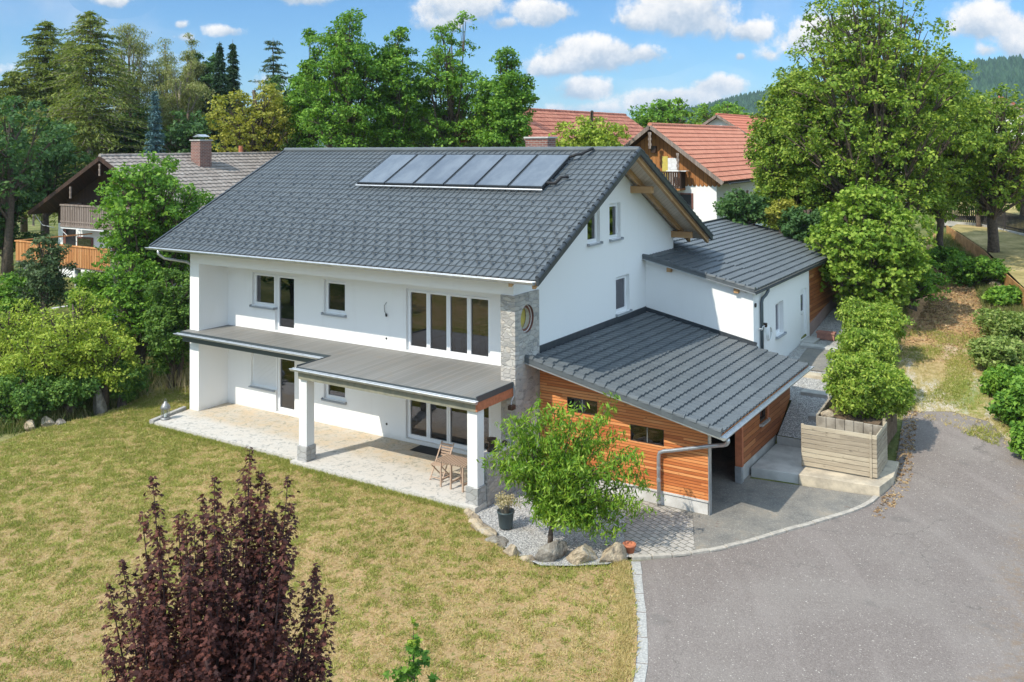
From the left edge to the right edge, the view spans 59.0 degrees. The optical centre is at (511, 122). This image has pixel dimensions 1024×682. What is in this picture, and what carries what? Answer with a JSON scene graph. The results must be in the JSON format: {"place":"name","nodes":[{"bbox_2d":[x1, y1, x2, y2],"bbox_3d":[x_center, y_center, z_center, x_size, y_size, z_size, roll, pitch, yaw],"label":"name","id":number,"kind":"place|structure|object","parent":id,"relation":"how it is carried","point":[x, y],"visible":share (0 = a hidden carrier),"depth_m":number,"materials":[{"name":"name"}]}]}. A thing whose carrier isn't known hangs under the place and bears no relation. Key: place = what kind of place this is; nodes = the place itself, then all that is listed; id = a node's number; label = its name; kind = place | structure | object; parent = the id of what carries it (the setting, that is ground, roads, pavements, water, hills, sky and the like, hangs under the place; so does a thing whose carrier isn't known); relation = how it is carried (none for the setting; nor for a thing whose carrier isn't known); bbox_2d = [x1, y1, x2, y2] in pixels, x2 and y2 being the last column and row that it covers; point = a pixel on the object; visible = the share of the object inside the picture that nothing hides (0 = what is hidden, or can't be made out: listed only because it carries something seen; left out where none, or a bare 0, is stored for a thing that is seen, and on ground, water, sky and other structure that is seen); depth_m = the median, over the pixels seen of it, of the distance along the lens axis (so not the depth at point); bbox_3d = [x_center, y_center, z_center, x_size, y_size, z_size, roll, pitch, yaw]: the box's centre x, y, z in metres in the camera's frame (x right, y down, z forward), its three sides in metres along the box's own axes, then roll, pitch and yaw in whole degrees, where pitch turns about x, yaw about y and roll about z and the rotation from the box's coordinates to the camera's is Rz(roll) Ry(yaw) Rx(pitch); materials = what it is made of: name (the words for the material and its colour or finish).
{"place":"outdoors","nodes":[
{"label":"outdoors","id":0,"kind":"place"},
{"bbox_2d":[0,374,641,681],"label":"lawn","id":1,"kind":"structure","parent":0,"point":[82,638],"depth_m":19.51,"materials":[{"name":"green plant"}]},
{"bbox_2d":[102,355,152,407],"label":"bush","id":2,"kind":"object","parent":1,"relation":"on","point":[124,396],"visible":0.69,"depth_m":33.14,"materials":[{"name":"green plant"}]},
{"bbox_2d":[97,446,339,681],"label":"purple maple","id":3,"kind":"object","parent":1,"relation":"on","point":[217,645],"visible":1,"depth_m":11.88,"materials":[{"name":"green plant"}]},
{"bbox_2d":[141,421,465,514],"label":"grass","id":4,"kind":"structure","parent":1,"relation":"on","point":[444,506],"depth_m":26.46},
{"bbox_2d":[382,616,439,681],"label":"sapling","id":5,"kind":"object","parent":1,"relation":"on","point":[411,672],"visible":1,"depth_m":14.47,"materials":[{"name":"green plant"}]},
{"bbox_2d":[606,559,637,681],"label":"grass","id":6,"kind":"structure","parent":1,"relation":"on","point":[624,612],"depth_m":18.13,"materials":[{"name":"plant"}]},
{"bbox_2d":[0,146,1021,570],"bbox_3d":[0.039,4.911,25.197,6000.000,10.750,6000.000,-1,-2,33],"label":"ground","id":7,"kind":"structure","parent":0,"point":[892,448],"depth_m":44.05,"materials":[{"name":"green plant"}]},
{"bbox_2d":[0,268,39,322],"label":"bush","id":8,"kind":"object","parent":7,"relation":"on","point":[10,279],"visible":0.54,"depth_m":41.42,"materials":[{"name":"green plant"}]},
{"bbox_2d":[0,166,47,272],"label":"broadleaf tree","id":9,"kind":"object","parent":7,"relation":"on","point":[22,207],"visible":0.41,"depth_m":52.74,"materials":[{"name":"green plant"}]},
{"bbox_2d":[0,71,55,220],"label":"larch tree","id":10,"kind":"object","parent":7,"relation":"on","point":[15,88],"visible":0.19,"depth_m":65.59,"materials":[{"name":"green plant"}]},
{"bbox_2d":[0,367,56,424],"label":"bush","id":11,"kind":"object","parent":7,"relation":"on","point":[18,400],"visible":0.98,"depth_m":31.26,"materials":[{"name":"green plant"}]},
{"bbox_2d":[0,297,61,377],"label":"shrub","id":12,"kind":"object","parent":7,"relation":"on","point":[5,322],"visible":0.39,"depth_m":33.81,"materials":[{"name":"green plant"}]},
{"bbox_2d":[0,95,78,275],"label":"broadleaf tree","id":13,"kind":"object","parent":7,"relation":"on","point":[10,145],"visible":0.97,"depth_m":51.64,"materials":[{"name":"green plant"}]},
{"bbox_2d":[0,331,83,410],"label":"shrub","id":14,"kind":"object","parent":7,"relation":"on","point":[35,362],"visible":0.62,"depth_m":32.33,"materials":[{"name":"green plant"}]},
{"bbox_2d":[11,233,77,340],"bbox_3d":[-20.602,7.475,40.040,3.050,5.127,2.524,-1,-2,33],"label":"young tree","id":15,"kind":"object","parent":7,"relation":"on","point":[46,281],"visible":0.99,"depth_m":39.78,"materials":[{"name":"green plant"}]},
{"bbox_2d":[5,19,87,234],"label":"larch tree","id":16,"kind":"object","parent":7,"relation":"on","point":[40,64],"visible":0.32,"depth_m":67.32,"materials":[{"name":"green plant"}]},
{"bbox_2d":[1,118,95,235],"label":"broadleaf tree","id":17,"kind":"object","parent":7,"relation":"on","point":[48,187],"visible":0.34,"depth_m":55.59,"materials":[{"name":"green plant"}]},
{"bbox_2d":[6,284,129,382],"bbox_3d":[-16.608,8.477,33.918,4.314,4.724,4.284,-1,-2,33],"label":"shrub","id":18,"kind":"object","parent":7,"relation":"on","point":[75,327],"visible":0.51,"depth_m":33.36,"materials":[{"name":"green plant"}]},
{"bbox_2d":[38,368,105,417],"bbox_3d":[-15.963,9.856,32.477,2.206,1.957,2.566,1,-2,-41],"label":"bush","id":19,"kind":"object","parent":7,"relation":"on","point":[68,393],"visible":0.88,"depth_m":31.92,"materials":[{"name":"green plant"}]},
{"bbox_2d":[4,10,164,225],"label":"larch tree","id":20,"kind":"object","parent":7,"relation":"on","point":[94,101],"visible":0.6,"depth_m":62.26,"materials":[{"name":"green plant"}]},
{"bbox_2d":[63,269,119,326],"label":"bush","id":21,"kind":"object","parent":7,"relation":"on","point":[93,285],"visible":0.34,"depth_m":42.28,"materials":[{"name":"green plant"}]},
{"bbox_2d":[0,349,189,436],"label":"weeds","id":22,"kind":"object","parent":7,"relation":"on","point":[51,414],"visible":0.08,"depth_m":32.26,"materials":[{"name":"green plant"}]},
{"bbox_2d":[62,314,149,410],"bbox_3d":[-14.906,8.930,33.015,2.942,3.817,2.878,-1,-2,33],"label":"shrub","id":23,"kind":"object","parent":7,"relation":"on","point":[103,352],"visible":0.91,"depth_m":32.77,"materials":[{"name":"green plant"}]},
{"bbox_2d":[102,23,160,146],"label":"birch tree","id":24,"kind":"object","parent":7,"relation":"on","point":[135,48],"visible":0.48,"depth_m":69.57,"materials":[{"name":"green plant"}]},
{"bbox_2d":[89,251,177,364],"bbox_3d":[-15.183,8.058,37.041,3.690,5.562,3.245,-1,-2,33],"label":"bush","id":25,"kind":"object","parent":7,"relation":"on","point":[129,302],"visible":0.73,"depth_m":36.52,"materials":[{"name":"green plant"}]},
{"bbox_2d":[105,107,169,153],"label":"broadleaf tree","id":26,"kind":"object","parent":7,"relation":"on","point":[126,141],"visible":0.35,"depth_m":65.55,"materials":[{"name":"green plant"}]},
{"bbox_2d":[14,134,279,326],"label":"chalet","id":27,"kind":"object","parent":7,"relation":"on","point":[205,167],"visible":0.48,"depth_m":50.30,"materials":[{"name":"paint"}]},
{"bbox_2d":[87,150,214,358],"bbox_3d":[-16.105,5.934,39.935,5.527,9.429,5.146,-1,-2,33],"label":"apple tree","id":28,"kind":"object","parent":7,"relation":"on","point":[160,212],"visible":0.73,"depth_m":38.96,"materials":[{"name":"green plant"}]},
{"bbox_2d":[143,90,165,152],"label":"spruce tree","id":29,"kind":"object","parent":7,"relation":"on","point":[155,119],"visible":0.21,"depth_m":57.77,"materials":[{"name":"blue plant"}]},
{"bbox_2d":[141,267,189,388],"bbox_3d":[-13.402,8.318,35.856,2.417,5.161,2.521,0,-2,-29],"label":"bush","id":30,"kind":"object","parent":7,"relation":"on","point":[174,308],"visible":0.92,"depth_m":35.50,"materials":[{"name":"green plant"}]},
{"bbox_2d":[137,37,195,152],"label":"birch tree","id":31,"kind":"object","parent":7,"relation":"on","point":[153,74],"visible":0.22,"depth_m":71.42,"materials":[{"name":"green plant"}]},
{"bbox_2d":[145,55,217,151],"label":"birch tree","id":32,"kind":"object","parent":7,"relation":"on","point":[183,101],"visible":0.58,"depth_m":67.35,"materials":[{"name":"green plant"}]},
{"bbox_2d":[150,109,221,152],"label":"broadleaf tree","id":33,"kind":"object","parent":7,"relation":"on","point":[186,129],"visible":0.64,"depth_m":63.52,"materials":[{"name":"green plant"}]},
{"bbox_2d":[173,32,207,119],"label":"birch tree","id":34,"kind":"object","parent":7,"relation":"on","point":[189,54],"visible":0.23,"depth_m":74.76,"materials":[{"name":"green plant"}]},
{"bbox_2d":[206,41,234,151],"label":"spruce tree","id":35,"kind":"object","parent":7,"relation":"on","point":[219,77],"visible":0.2,"depth_m":69.69,"materials":[{"name":"green plant"}]},
{"bbox_2d":[224,43,245,151],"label":"spruce tree","id":36,"kind":"object","parent":7,"relation":"on","point":[232,70],"visible":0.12,"depth_m":71.72,"materials":[{"name":"green plant"}]},
{"bbox_2d":[201,77,301,151],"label":"maple tree","id":37,"kind":"object","parent":7,"relation":"on","point":[252,131],"visible":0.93,"depth_m":59.10,"materials":[{"name":"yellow plant"}]},
{"bbox_2d":[248,40,292,146],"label":"pine tree","id":38,"kind":"object","parent":7,"relation":"on","point":[275,69],"visible":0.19,"depth_m":79.67,"materials":[{"name":"green plant"}]},
{"bbox_2d":[282,27,332,147],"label":"broadleaf tree","id":39,"kind":"object","parent":7,"relation":"on","point":[296,103],"visible":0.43,"depth_m":59.36,"materials":[{"name":"green plant"}]},
{"bbox_2d":[154,402,486,512],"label":"terrace","id":40,"kind":"structure","parent":7,"relation":"on","point":[397,466],"depth_m":28.23,"materials":[{"name":"beige stone"}]},
{"bbox_2d":[435,454,467,491],"bbox_3d":[-1.536,9.700,25.014,1.030,0.724,0.600,-1,-2,33],"label":"folding table","id":41,"kind":"object","parent":40,"relation":"on","point":[455,460],"visible":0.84,"depth_m":24.98,"materials":[{"name":"brown wood"}]},
{"bbox_2d":[286,7,393,147],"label":"broadleaf tree","id":42,"kind":"object","parent":7,"relation":"on","point":[342,59],"visible":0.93,"depth_m":53.76,"materials":[{"name":"green plant"}]},
{"bbox_2d":[359,26,432,147],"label":"broadleaf tree","id":43,"kind":"object","parent":7,"relation":"on","point":[398,101],"visible":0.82,"depth_m":55.07,"materials":[{"name":"green plant"}]},
{"bbox_2d":[145,137,712,506],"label":"house","id":44,"kind":"structure","parent":7,"relation":"on","point":[430,296],"depth_m":29.59,"materials":[{"name":"paint"}]},
{"bbox_2d":[249,272,277,309],"bbox_3d":[-8.900,6.028,32.476,1.240,1.265,0.270,-1,-2,33],"label":"window","id":45,"kind":"structure","parent":44,"relation":"in","point":[265,284],"depth_m":32.55,"materials":[{"name":"white"}]},
{"bbox_2d":[277,274,294,331],"bbox_3d":[-7.930,6.367,31.957,0.980,1.980,0.088,-1,-2,33],"label":"balcony door","id":46,"kind":"structure","parent":44,"relation":"in","point":[285,283],"depth_m":31.99,"materials":[{"name":"white"}]},
{"bbox_2d":[278,358,294,413],"bbox_3d":[-7.888,9.216,31.871,0.960,1.960,0.088,-1,-2,33],"label":"terrace door","id":47,"kind":"structure","parent":44,"relation":"in","point":[286,378],"depth_m":31.92,"materials":[{"name":"white"}]},
{"bbox_2d":[321,280,346,317],"bbox_3d":[-5.972,5.941,30.605,1.090,1.195,0.270,-1,-2,33],"label":"window","id":48,"kind":"structure","parent":44,"relation":"in","point":[335,290],"depth_m":30.69,"materials":[{"name":"white"}]},
{"bbox_2d":[408,288,489,360],"bbox_3d":[-1.957,6.250,28.139,3.240,1.960,0.088,-1,-2,33],"label":"sliding window","id":49,"kind":"structure","parent":44,"relation":"in","point":[446,323],"depth_m":28.09,"materials":[{"name":"white plastic"}]},
{"bbox_2d":[408,400,490,450],"bbox_3d":[-1.949,9.034,28.077,3.260,1.990,0.088,-1,-2,33],"label":"sliding window","id":50,"kind":"structure","parent":44,"relation":"in","point":[428,422],"depth_m":28.25,"materials":[{"name":"white"}]},
{"bbox_2d":[407,10,491,146],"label":"broadleaf tree","id":51,"kind":"object","parent":7,"relation":"on","point":[447,128],"visible":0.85,"depth_m":56.13,"materials":[{"name":"green plant"}]},
{"bbox_2d":[468,46,539,146],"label":"broadleaf tree","id":52,"kind":"object","parent":7,"relation":"on","point":[504,108],"visible":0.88,"depth_m":53.03,"materials":[{"name":"green plant"}]},
{"bbox_2d":[437,108,643,146],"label":"roof","id":53,"kind":"structure","parent":7,"relation":"on","point":[544,122],"depth_m":65.59,"materials":[{"name":"tile"}]},
{"bbox_2d":[476,483,639,565],"bbox_3d":[1.307,10.139,22.966,4.450,0.001,4.690,-1,-2,33],"label":"gravel bed","id":54,"kind":"object","parent":7,"relation":"on","point":[523,536],"visible":0.41,"depth_m":22.24,"materials":[{"name":"grey gravel"}]},
{"bbox_2d":[495,491,521,529],"bbox_3d":[-0.124,9.695,22.568,0.649,0.820,0.887,0,-1,-13],"label":"planter pot","id":55,"kind":"object","parent":54,"relation":"on","point":[505,513],"visible":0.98,"depth_m":22.50,"materials":[{"name":"grey plastic"}]},
{"bbox_2d":[534,540,567,561],"bbox_3d":[0.898,10.065,21.005,0.813,0.755,0.580,0,-1,0],"label":"boulder","id":56,"kind":"object","parent":54,"relation":"on","point":[553,551],"visible":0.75,"depth_m":20.84,"materials":[{"name":"grey stone"}]},
{"bbox_2d":[476,391,665,544],"bbox_3d":[1.407,8.355,21.594,4.534,3.700,2.350,0,-1,2],"label":"peach tree","id":57,"kind":"object","parent":54,"relation":"on","point":[566,472],"visible":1,"depth_m":21.35,"materials":[{"name":"green plant"}]},
{"bbox_2d":[548,110,631,146],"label":"broadleaf tree","id":58,"kind":"object","parent":7,"relation":"on","point":[589,133],"visible":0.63,"depth_m":51.20,"materials":[{"name":"green plant"}]},
{"bbox_2d":[627,97,700,127],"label":"broadleaf tree","id":59,"kind":"object","parent":7,"relation":"on","point":[667,111],"visible":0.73,"depth_m":86.81,"materials":[{"name":"green plant"}]},
{"bbox_2d":[624,122,768,226],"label":"farmhouse","id":60,"kind":"object","parent":7,"relation":"on","point":[702,168],"visible":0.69,"depth_m":52.38,"materials":[{"name":"tile"}]},
{"bbox_2d":[687,101,761,124],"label":"broadleaf tree","id":61,"kind":"object","parent":7,"relation":"on","point":[705,115],"visible":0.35,"depth_m":93.93,"materials":[{"name":"green plant"}]},
{"bbox_2d":[701,113,767,136],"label":"distant house","id":62,"kind":"structure","parent":7,"relation":"on","point":[739,121],"depth_m":84.45,"materials":[{"name":"tile"}]},
{"bbox_2d":[642,217,843,355],"bbox_3d":[7.840,7.221,38.301,9.950,5.417,13.440,-1,-2,33],"label":"annex","id":63,"kind":"object","parent":7,"relation":"on","point":[748,281],"visible":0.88,"depth_m":33.25,"materials":[{"name":"paint"}]},
{"bbox_2d":[712,187,773,224],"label":"bush","id":64,"kind":"object","parent":7,"relation":"on","point":[741,206],"visible":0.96,"depth_m":43.41,"materials":[{"name":"green plant"}]},
{"bbox_2d":[743,65,843,229],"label":"lime tree","id":65,"kind":"object","parent":7,"relation":"on","point":[770,176],"visible":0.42,"depth_m":45.88,"materials":[{"name":"green plant"}]},
{"bbox_2d":[776,205,831,241],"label":"bush","id":66,"kind":"object","parent":7,"relation":"on","point":[799,222],"visible":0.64,"depth_m":41.53,"materials":[{"name":"green plant"}]},
{"bbox_2d":[799,458,898,495],"bbox_3d":[9.749,10.211,26.013,2.310,0.550,2.614,-1,-2,33],"label":"concrete ledge","id":67,"kind":"object","parent":7,"relation":"on","point":[880,485],"visible":0.5,"depth_m":25.24,"materials":[{"name":"beige concrete"}]},
{"bbox_2d":[801,418,887,478],"bbox_3d":[9.652,9.338,26.282,2.070,1.380,1.562,-1,-2,33],"label":"board fence","id":68,"kind":"object","parent":67,"relation":"on","point":[879,454],"visible":1,"depth_m":25.63,"materials":[{"name":"grey wood"}]},
{"bbox_2d":[816,396,896,470],"bbox_3d":[10.638,9.272,27.660,1.888,1.568,3.280,-1,-2,33],"label":"palisade bed","id":69,"kind":"object","parent":7,"relation":"on","point":[851,423],"visible":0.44,"depth_m":26.62,"materials":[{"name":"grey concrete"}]},
{"bbox_2d":[821,351,904,419],"bbox_3d":[10.464,8.021,27.147,2.327,2.375,2.413,0,-1,7],"label":"laurel bush","id":70,"kind":"object","parent":69,"relation":"on","point":[862,386],"visible":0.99,"depth_m":26.65,"materials":[{"name":"green plant"}]},
{"bbox_2d":[880,363,917,421],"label":"laurel bush","id":71,"kind":"object","parent":69,"relation":"on","point":[909,392],"visible":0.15,"depth_m":27.46,"materials":[{"name":"green plant"}]},
{"bbox_2d":[824,327,901,367],"bbox_3d":[11.908,8.467,30.614,2.455,3.156,2.461,-1,-2,33],"label":"laurel bush","id":72,"kind":"object","parent":7,"relation":"on","point":[874,343],"visible":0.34,"depth_m":30.20,"materials":[{"name":"green plant"}]},
{"bbox_2d":[804,177,937,309],"bbox_3d":[15.096,5.440,38.501,5.381,6.251,5.287,0,-1,3],"label":"maple tree","id":73,"kind":"object","parent":7,"relation":"on","point":[869,248],"visible":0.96,"depth_m":37.35,"materials":[{"name":"green plant"}]},
{"bbox_2d":[834,296,916,350],"bbox_3d":[13.713,7.824,34.323,3.039,2.382,2.815,-1,-2,33],"label":"laurel bush","id":74,"kind":"object","parent":7,"relation":"on","point":[879,317],"visible":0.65,"depth_m":33.89,"materials":[{"name":"green plant"}]},
{"bbox_2d":[762,0,990,242],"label":"lime tree","id":75,"kind":"object","parent":7,"relation":"on","point":[869,134],"visible":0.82,"depth_m":42.14,"materials":[{"name":"green plant"}]},
{"bbox_2d":[893,258,951,310],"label":"bush","id":76,"kind":"object","parent":7,"relation":"on","point":[927,287],"visible":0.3,"depth_m":39.27,"materials":[{"name":"green plant"}]},
{"bbox_2d":[886,60,999,249],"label":"lime tree","id":77,"kind":"object","parent":7,"relation":"on","point":[953,185],"visible":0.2,"depth_m":45.66,"materials":[{"name":"green plant"}]},
{"bbox_2d":[939,254,1014,286],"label":"bush","id":78,"kind":"object","parent":7,"relation":"on","point":[968,271],"visible":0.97,"depth_m":42.90,"materials":[{"name":"green plant"}]},
{"bbox_2d":[930,231,1023,342],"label":"weeds","id":79,"kind":"object","parent":7,"relation":"on","point":[948,240],"visible":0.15,"depth_m":42.38,"materials":[{"name":"green plant"}]},
{"bbox_2d":[946,225,1023,305],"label":"rusty edging","id":80,"kind":"object","parent":7,"relation":"on","point":[969,244],"visible":0.35,"depth_m":49.09,"materials":[{"name":"brown metal"}]},
{"bbox_2d":[964,333,1023,367],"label":"bush","id":81,"kind":"object","parent":7,"relation":"on","point":[990,351],"visible":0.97,"depth_m":32.63,"materials":[{"name":"green plant"}]},
{"bbox_2d":[969,306,1023,339],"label":"bush","id":82,"kind":"object","parent":7,"relation":"on","point":[994,322],"visible":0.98,"depth_m":35.60,"materials":[{"name":"green plant"}]},
{"bbox_2d":[977,363,1023,396],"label":"bush","id":83,"kind":"object","parent":7,"relation":"on","point":[996,379],"visible":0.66,"depth_m":30.32,"materials":[{"name":"green plant"}]},
{"bbox_2d":[981,284,1023,305],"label":"bush","id":84,"kind":"object","parent":7,"relation":"on","point":[1008,294],"visible":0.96,"depth_m":39.34,"materials":[{"name":"green plant"}]},
{"bbox_2d":[984,375,1023,424],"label":"bush","id":85,"kind":"object","parent":7,"relation":"on","point":[1008,405],"visible":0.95,"depth_m":28.34,"materials":[{"name":"green plant"}]},
{"bbox_2d":[0,0,1023,119],"label":"sky","id":86,"kind":"structure","parent":0,"point":[610,56],"materials":[{"name":"blue"}]},
{"bbox_2d":[623,501,694,556],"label":"paving","id":87,"kind":"structure","parent":0,"point":[664,529],"depth_m":22.42,"materials":[{"name":"grey stone"}]},
{"bbox_2d":[644,433,879,557],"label":"forecourt","id":88,"kind":"structure","parent":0,"point":[748,507],"depth_m":24.02,"materials":[{"name":"grey concrete"}]},
{"bbox_2d":[524,306,814,515],"bbox_3d":[5.054,8.589,27.422,5.950,4.186,8.440,-1,-2,33],"label":"carport","id":89,"kind":"object","parent":88,"relation":"on","point":[685,391],"visible":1,"depth_m":25.63,"materials":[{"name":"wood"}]},
{"bbox_2d":[630,424,663,445],"bbox_3d":[3.646,8.416,24.371,0.980,0.440,0.040,-1,-2,33],"label":"window","id":90,"kind":"structure","parent":89,"relation":"in","point":[638,433],"depth_m":24.36,"materials":[{"name":"glass"}]},
{"bbox_2d":[751,444,815,483],"bbox_3d":[8.137,10.227,26.853,1.354,0.472,2.486,-1,-2,33],"label":"landing","id":91,"kind":"object","parent":88,"relation":"on","point":[779,462],"visible":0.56,"depth_m":26.32,"materials":[{"name":"concrete"}]},
{"bbox_2d":[778,295,851,438],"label":"gravel path","id":92,"kind":"structure","parent":0,"point":[801,408],"depth_m":29.87,"materials":[{"name":"grey gravel"}]},
{"bbox_2d":[631,411,1023,681],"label":"driveway","id":93,"kind":"structure","parent":0,"point":[922,580],"depth_m":19.46,"materials":[{"name":"grey asphalt"}]},
{"bbox_2d":[631,495,878,560],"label":"kerb","id":94,"kind":"structure","parent":93,"relation":"on","point":[638,557],"depth_m":21.89,"materials":[{"name":"concrete"}]},
{"bbox_2d":[872,410,917,517],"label":"leaf litter","id":95,"kind":"object","parent":93,"relation":"on","point":[897,478],"visible":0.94,"depth_m":26.67,"materials":[{"name":"brown plant"}]},
{"bbox_2d":[893,233,1010,446],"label":"track","id":96,"kind":"structure","parent":0,"point":[981,413],"depth_m":33.60,"materials":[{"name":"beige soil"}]},
{"bbox_2d":[905,272,987,355],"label":"leaf litter","id":97,"kind":"object","parent":96,"relation":"on","point":[962,306],"visible":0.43,"depth_m":39.70,"materials":[{"name":"brown plant"}]},
{"bbox_2d":[896,322,1010,445],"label":"weeds","id":98,"kind":"object","parent":96,"relation":"on","point":[955,362],"visible":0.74,"depth_m":33.07,"materials":[{"name":"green plant"}]},
{"bbox_2d":[951,219,1023,286],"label":"dry field","id":99,"kind":"structure","parent":0,"point":[1011,252],"depth_m":49.12,"materials":[{"name":"beige plant"}]},
{"bbox_2d":[944,207,1023,235],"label":"picket fence","id":100,"kind":"object","parent":99,"relation":"on","point":[1002,224],"visible":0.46,"depth_m":53.58,"materials":[{"name":"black wood"}]},
{"bbox_2d":[945,82,1023,261],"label":"apple tree","id":101,"kind":"object","parent":99,"relation":"on","point":[992,198],"visible":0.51,"depth_m":46.27,"materials":[{"name":"green plant"}]},
{"bbox_3d":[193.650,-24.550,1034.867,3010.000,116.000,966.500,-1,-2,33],"label":"hills","id":102,"kind":"structure","parent":0,"visible":0},
{"bbox_2d":[100,54,1023,140],"bbox_3d":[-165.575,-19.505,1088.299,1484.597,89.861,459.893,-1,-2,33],"label":"forest","id":103,"kind":"object","parent":102,"relation":"on","point":[1004,70],"visible":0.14,"depth_m":785.95,"materials":[{"name":"green plant"}]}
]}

